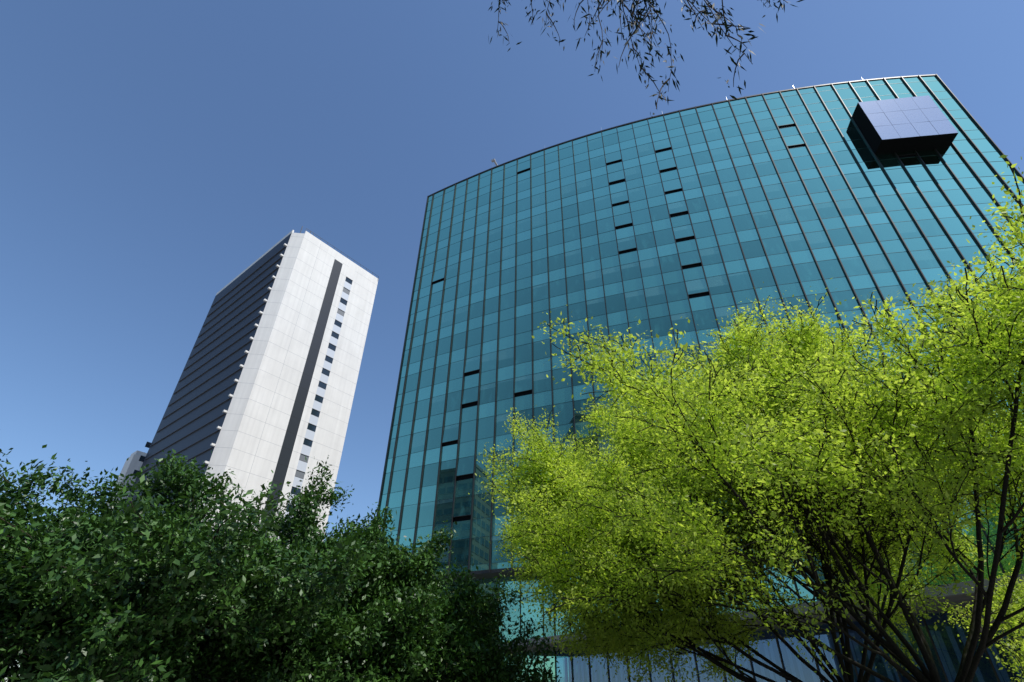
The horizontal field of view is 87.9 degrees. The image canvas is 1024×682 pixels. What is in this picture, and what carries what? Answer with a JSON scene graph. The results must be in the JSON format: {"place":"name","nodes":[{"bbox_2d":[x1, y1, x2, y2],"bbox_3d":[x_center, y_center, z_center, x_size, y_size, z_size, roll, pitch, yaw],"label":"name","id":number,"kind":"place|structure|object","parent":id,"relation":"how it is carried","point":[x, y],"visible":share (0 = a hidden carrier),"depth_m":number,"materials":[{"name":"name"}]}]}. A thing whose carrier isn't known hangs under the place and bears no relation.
{"place":"outdoors","nodes":[
{"label":"outdoors","id":0,"kind":"place"},
{"bbox_2d":[108,226,378,547],"bbox_3d":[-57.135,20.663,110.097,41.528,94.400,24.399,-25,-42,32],"label":"white tower","id":1,"kind":"structure","parent":0,"point":[266,383],"depth_m":105.55,"materials":[{"name":"grey concrete"}]},
{"bbox_2d":[488,0,802,117],"bbox_3d":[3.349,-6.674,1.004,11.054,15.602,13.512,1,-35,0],"label":"branches","id":2,"kind":"object","parent":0,"point":[642,10],"depth_m":6.43,"materials":[{"name":"green plant"}]},
{"bbox_2d":[468,311,1023,681],"bbox_3d":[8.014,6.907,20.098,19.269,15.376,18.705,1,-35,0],"label":"zelkova","id":3,"kind":"object","parent":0,"point":[614,642],"depth_m":17.98,"materials":[{"name":"green plant"}]},
{"bbox_2d":[476,155,1023,681],"bbox_3d":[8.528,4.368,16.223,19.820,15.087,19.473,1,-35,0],"label":"zelkova","id":4,"kind":"object","parent":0,"point":[954,361],"depth_m":13.45,"materials":[{"name":"green plant"}]},
{"bbox_2d":[852,95,957,154],"bbox_3d":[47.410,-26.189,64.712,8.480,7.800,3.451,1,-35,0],"label":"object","id":5,"kind":"structure","parent":0,"point":[906,124],"depth_m":63.20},
{"label":"ground","id":6,"kind":"structure","parent":0,"visible":0},
{"bbox_2d":[0,593,69,681],"bbox_3d":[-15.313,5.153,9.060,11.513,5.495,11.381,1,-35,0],"label":"tree","id":7,"kind":"object","parent":6,"relation":"on","point":[36,618],"depth_m":11.62,"materials":[{"name":"green plant"}]},
{"bbox_2d":[0,444,396,681],"bbox_3d":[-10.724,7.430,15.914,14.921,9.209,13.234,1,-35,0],"label":"tree","id":8,"kind":"object","parent":6,"relation":"on","point":[85,645],"depth_m":13.00,"materials":[{"name":"green plant"}]},
{"bbox_2d":[48,455,476,681],"bbox_3d":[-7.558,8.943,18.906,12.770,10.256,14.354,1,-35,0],"label":"tree","id":9,"kind":"object","parent":6,"relation":"on","point":[386,554],"depth_m":18.63,"materials":[{"name":"green plant"}]},
{"bbox_2d":[240,555,561,681],"bbox_3d":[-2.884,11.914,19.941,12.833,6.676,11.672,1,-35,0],"label":"tree","id":10,"kind":"object","parent":6,"relation":"on","point":[484,661],"depth_m":18.49,"materials":[{"name":"green plant"}]},
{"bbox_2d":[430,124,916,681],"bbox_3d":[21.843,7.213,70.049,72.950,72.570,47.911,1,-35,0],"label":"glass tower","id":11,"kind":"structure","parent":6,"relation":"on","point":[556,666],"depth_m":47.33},
{"bbox_2d":[377,76,1023,573],"bbox_3d":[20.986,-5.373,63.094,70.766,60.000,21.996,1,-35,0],"label":"glass building facade","id":12,"kind":"structure","parent":11,"relation":"attached to","point":[529,348],"depth_m":62.21,"materials":[{"name":"teal glass"}]},
{"bbox_2d":[377,74,1023,577],"bbox_3d":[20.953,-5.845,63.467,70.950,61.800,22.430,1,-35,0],"label":"window mullions","id":13,"kind":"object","parent":11,"relation":"attached to","point":[489,570],"depth_m":62.74,"materials":[{"name":"black metal"}]},
{"bbox_2d":[497,445,1023,681],"bbox_3d":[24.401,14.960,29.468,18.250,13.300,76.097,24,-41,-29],"label":"podium","id":14,"kind":"object","parent":6,"relation":"on","point":[946,645],"visible":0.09,"depth_m":28.80,"materials":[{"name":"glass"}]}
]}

